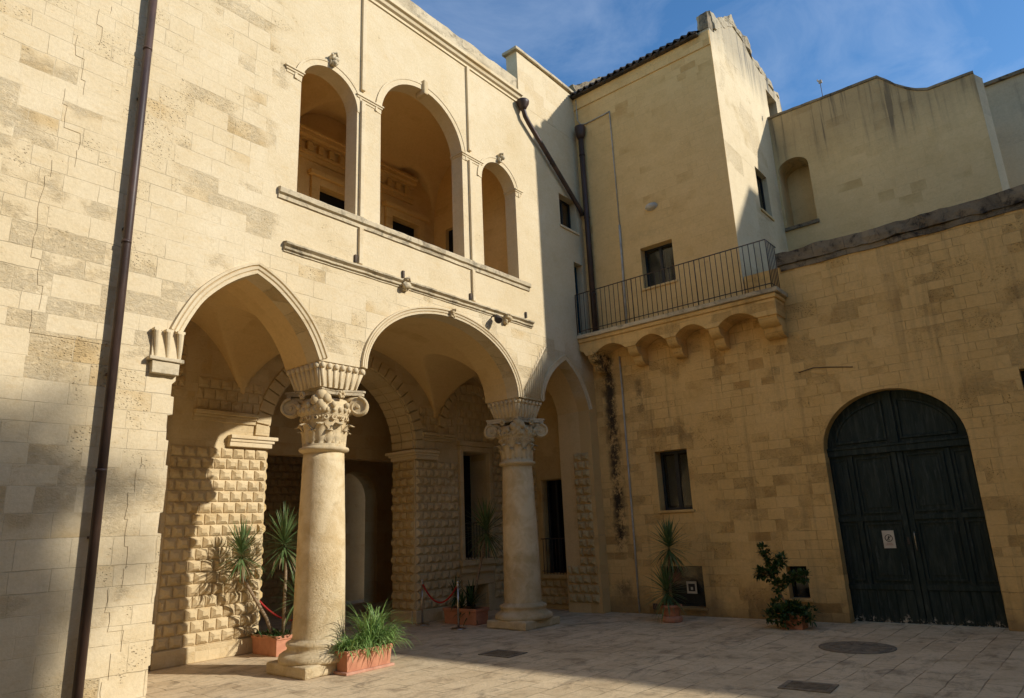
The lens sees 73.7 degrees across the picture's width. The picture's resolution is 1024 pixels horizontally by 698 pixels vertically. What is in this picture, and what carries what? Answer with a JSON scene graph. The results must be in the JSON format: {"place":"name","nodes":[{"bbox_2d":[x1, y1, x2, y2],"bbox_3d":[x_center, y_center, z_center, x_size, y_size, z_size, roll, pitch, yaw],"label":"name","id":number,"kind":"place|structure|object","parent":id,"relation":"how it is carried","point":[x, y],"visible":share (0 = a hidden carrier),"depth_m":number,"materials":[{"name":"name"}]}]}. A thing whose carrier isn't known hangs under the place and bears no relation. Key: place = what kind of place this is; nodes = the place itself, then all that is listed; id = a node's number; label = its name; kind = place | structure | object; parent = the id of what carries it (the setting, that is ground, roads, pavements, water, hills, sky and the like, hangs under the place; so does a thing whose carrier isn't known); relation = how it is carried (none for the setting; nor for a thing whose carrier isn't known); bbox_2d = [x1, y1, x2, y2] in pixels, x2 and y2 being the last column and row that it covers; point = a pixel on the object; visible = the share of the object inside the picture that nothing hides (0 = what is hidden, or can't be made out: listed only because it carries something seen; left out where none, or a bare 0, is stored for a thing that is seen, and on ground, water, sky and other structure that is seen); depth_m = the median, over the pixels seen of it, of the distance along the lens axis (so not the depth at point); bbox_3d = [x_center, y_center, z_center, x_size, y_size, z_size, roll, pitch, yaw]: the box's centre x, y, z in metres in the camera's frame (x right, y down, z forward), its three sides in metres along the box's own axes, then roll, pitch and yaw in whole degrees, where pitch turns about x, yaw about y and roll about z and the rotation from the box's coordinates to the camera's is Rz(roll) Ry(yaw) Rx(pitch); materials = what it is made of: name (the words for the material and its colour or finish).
{"place":"outdoors","nodes":[
{"label":"outdoors","id":0,"kind":"place"},
{"bbox_2d":[146,599,1023,697],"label":"courtyard paving","id":1,"kind":"structure","parent":0,"point":[604,655],"depth_m":10.09,"materials":[{"name":"stone"}]},
{"bbox_2d":[210,501,298,656],"bbox_3d":[-4.436,4.137,12.423,1.526,2.710,2.026,-14,-19,38],"label":"dracaena trough","id":2,"kind":"object","parent":1,"relation":"on","point":[271,642],"visible":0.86,"depth_m":12.40,"materials":[{"name":"ceramic"}]},
{"bbox_2d":[0,0,610,697],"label":"palace wing","id":3,"kind":"structure","parent":1,"relation":"on","point":[262,262],"depth_m":11.94,"materials":[{"name":"beige stone"}]},
{"bbox_2d":[319,192,344,209],"bbox_3d":[-4.288,-2.308,16.090,0.050,2.820,1.000,-14,-19,38],"label":"loggia door","id":4,"kind":"structure","parent":3,"relation":"in","point":[325,198],"depth_m":16.41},
{"bbox_2d":[393,221,413,236],"bbox_3d":[-2.902,-1.941,17.712,0.050,2.820,0.930,-14,-19,38],"label":"loggia door","id":5,"kind":"structure","parent":3,"relation":"in","point":[399,227],"depth_m":18.10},
{"bbox_2d":[449,230,452,252],"bbox_3d":[-1.309,-1.936,17.952,0.900,2.800,0.030,-14,-19,38],"label":"loggia door","id":6,"kind":"structure","parent":3,"relation":"in","point":[451,231],"depth_m":18.44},
{"bbox_2d":[463,456,471,557],"bbox_3d":[-1.453,4.206,18.337,0.040,2.700,0.990,-14,-19,38],"label":"rear window","id":7,"kind":"structure","parent":3,"relation":"in","point":[466,459],"depth_m":18.63,"materials":[{"name":"black glass"}]},
{"bbox_2d":[466,585,474,605],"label":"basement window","id":8,"kind":"structure","parent":3,"relation":"in","point":[474,585],"depth_m":17.67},
{"bbox_2d":[492,314,501,323],"bbox_3d":[-0.316,-0.651,14.807,0.170,0.244,0.297,2,-15,-17],"label":"spotlight","id":9,"kind":"object","parent":3,"relation":"attached to","point":[497,318],"visible":1,"depth_m":14.71,"materials":[{"name":"metal"}]},
{"bbox_2d":[546,480,562,572],"bbox_3d":[1.289,4.618,17.836,0.780,2.340,0.050,-14,-19,38],"label":"end window frame","id":10,"kind":"structure","parent":3,"relation":"in","point":[556,482],"depth_m":17.97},
{"bbox_2d":[549,480,565,571],"bbox_3d":[1.382,4.633,17.947,0.820,2.360,0.040,-14,-19,38],"label":"end window","id":11,"kind":"structure","parent":3,"relation":"in","point":[552,483],"depth_m":18.08,"materials":[{"name":"black glass"}]},
{"bbox_2d":[559,199,579,235],"bbox_3d":[1.340,-3.567,18.442,0.520,0.980,0.880,-14,-19,38],"label":"window","id":12,"kind":"structure","parent":3,"relation":"in","point":[561,202],"depth_m":18.48,"materials":[{"name":"brown glass"}]},
{"bbox_2d":[574,267,580,332],"bbox_3d":[1.539,-1.261,18.155,0.280,1.960,0.410,-14,-19,38],"label":"balcony door","id":13,"kind":"structure","parent":3,"relation":"in","point":[576,287],"depth_m":18.21,"materials":[{"name":"brown paint"}]},
{"bbox_2d":[327,601,420,675],"bbox_3d":[-2.214,4.472,10.793,1.316,1.046,1.627,-14,-19,38],"label":"spider plant trough","id":14,"kind":"object","parent":1,"relation":"on","point":[367,649],"visible":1,"depth_m":10.56,"materials":[{"name":"ceramic"}]},
{"bbox_2d":[415,579,429,625],"bbox_3d":[-2.045,5.759,15.561,0.328,0.975,0.330,-14,-19,38],"label":"barrier post","id":15,"kind":"object","parent":1,"relation":"on","point":[422,623],"visible":1,"depth_m":15.50,"materials":[{"name":"metal"}]},
{"bbox_2d":[422,584,456,602],"bbox_3d":[-1.609,5.435,15.148,0.038,0.390,1.256,11,-20,-42],"label":"barrier rope","id":16,"kind":"object","parent":15,"relation":"hanging from","point":[434,600],"visible":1,"depth_m":15.13,"materials":[{"name":"red fabric"}]},
{"bbox_2d":[451,581,465,629],"bbox_3d":[-1.157,5.477,14.639,0.328,0.975,0.330,-14,-19,38],"label":"barrier post","id":17,"kind":"object","parent":1,"relation":"on","point":[458,627],"visible":1,"depth_m":14.58,"materials":[{"name":"metal"}]},
{"bbox_2d":[443,497,502,625],"bbox_3d":[-0.713,4.845,15.745,1.593,2.920,1.396,6,-17,-30],"label":"yucca trough","id":18,"kind":"object","parent":1,"relation":"on","point":[473,614],"visible":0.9,"depth_m":15.51,"materials":[{"name":"ceramic"}]},
{"bbox_2d":[478,649,527,657],"bbox_3d":[-0.153,5.067,11.366,0.660,0.013,0.500,-14,-19,38],"label":"drain cover","id":19,"kind":"object","parent":1,"relation":"on","point":[502,653],"visible":1,"depth_m":11.34,"materials":[{"name":"metal"}]},
{"bbox_2d":[643,513,691,623],"bbox_3d":[3.270,4.625,14.455,1.329,2.216,1.263,-14,-19,38],"label":"potted yucca","id":20,"kind":"object","parent":1,"relation":"on","point":[670,608],"visible":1,"depth_m":14.35,"materials":[{"name":"plant"}]},
{"bbox_2d":[752,541,822,629],"bbox_3d":[5.141,4.447,12.925,1.187,1.584,0.784,-14,-19,38],"label":"potted shrub","id":21,"kind":"object","parent":1,"relation":"on","point":[790,614],"visible":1,"depth_m":12.81,"materials":[{"name":"green plant"}]},
{"bbox_2d":[777,680,838,692],"bbox_3d":[3.593,4.091,8.281,0.600,0.013,0.460,-13,-18,35],"label":"drain cover","id":22,"kind":"object","parent":1,"relation":"on","point":[809,686],"visible":1,"depth_m":8.26,"materials":[{"name":"metal"}]},
{"bbox_2d":[819,641,896,653],"bbox_3d":[5.351,4.625,10.595,1.100,0.015,1.100,-14,-19,38],"label":"manhole cover","id":23,"kind":"object","parent":1,"relation":"on","point":[855,647],"visible":1,"depth_m":10.53,"materials":[{"name":"metal"}]},
{"bbox_2d":[409,0,1023,111],"label":"sky","id":24,"kind":"structure","parent":0,"point":[841,44],"materials":[{"name":"blue"}]},
{"bbox_2d":[562,12,1023,631],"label":"corner house","id":25,"kind":"structure","parent":0,"point":[826,412],"depth_m":14.55,"materials":[{"name":"stone"}]},
{"bbox_2d":[645,202,657,210],"bbox_3d":[3.520,-3.639,17.390,0.351,0.208,0.130,-14,-19,38],"label":"wall lamp","id":26,"kind":"object","parent":25,"relation":"attached to","point":[651,206],"visible":1,"depth_m":17.34,"materials":[{"name":"glass"}]},
{"bbox_2d":[642,243,677,290],"bbox_3d":[3.783,-2.055,17.199,0.980,1.140,0.540,-14,-19,38],"label":"window","id":27,"kind":"structure","parent":25,"relation":"in","point":[661,252],"depth_m":17.28,"materials":[{"name":"brown glass"}]},
{"bbox_2d":[658,449,694,512],"bbox_3d":[3.888,3.090,15.963,0.910,1.420,0.570,-14,-19,38],"label":"window","id":28,"kind":"structure","parent":25,"relation":"in","point":[686,508],"depth_m":16.06,"materials":[{"name":"brown glass"}]},
{"bbox_2d":[667,566,708,610],"bbox_3d":[3.959,5.362,15.387,1.120,0.930,0.570,-14,-19,38],"label":"basement window","id":29,"kind":"structure","parent":25,"relation":"in","point":[694,573],"depth_m":15.61,"materials":[{"name":"black glass"}]},
{"bbox_2d":[686,581,697,593],"bbox_3d":[4.027,5.341,15.299,0.240,0.260,0.012,-14,-19,38],"label":"window poster","id":30,"kind":"object","parent":29,"relation":"attached to","point":[691,587],"depth_m":15.29,"materials":[{"name":"paper"}]},
{"bbox_2d":[756,174,774,220],"bbox_3d":[6.549,-4.093,18.268,0.450,1.290,0.970,-14,-19,38],"label":"window","id":31,"kind":"structure","parent":25,"relation":"in","point":[757,177],"depth_m":18.50,"materials":[{"name":"brown glass"}]},
{"bbox_2d":[787,566,813,601],"bbox_3d":[5.885,4.747,13.861,0.500,0.680,0.540,-14,-19,38],"label":"basement window","id":32,"kind":"structure","parent":25,"relation":"in","point":[803,591],"depth_m":14.03,"materials":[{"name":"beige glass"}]},
{"bbox_2d":[767,70,1009,250],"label":"garden wall","id":33,"kind":"structure","parent":25,"relation":"attached to","point":[868,153],"depth_m":17.78,"materials":[{"name":"stone"}]},
{"bbox_2d":[882,530,895,547],"bbox_3d":[7.188,3.629,13.026,0.205,0.325,0.006,-14,-19,38],"label":"door notice","id":34,"kind":"object","parent":25,"relation":"attached to","point":[888,538],"depth_m":13.03,"materials":[{"name":"paper"}]},
{"bbox_2d":[1020,371,1023,385],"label":"window","id":35,"kind":"structure","parent":25,"relation":"in","point":[1022,372],"depth_m":12.13,"materials":[{"name":"black glass"}]},
{"bbox_2d":[984,68,1023,189],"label":"white house","id":36,"kind":"structure","parent":0,"point":[1005,95],"depth_m":18.02,"materials":[{"name":"white paint"}]},
{"bbox_3d":[-5.072,5.354,13.527,0.328,0.975,0.330,-14,-19,38],"label":"barrier post","id":37,"kind":"object","parent":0,"visible":0},
{"bbox_2d":[259,600,292,620],"bbox_3d":[-4.462,5.401,14.277,0.038,0.531,1.906,-14,-19,38],"label":"barrier rope","id":38,"kind":"object","parent":37,"relation":"hanging from","point":[269,610],"visible":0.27,"depth_m":13.79,"materials":[{"name":"red fabric"}]}
]}

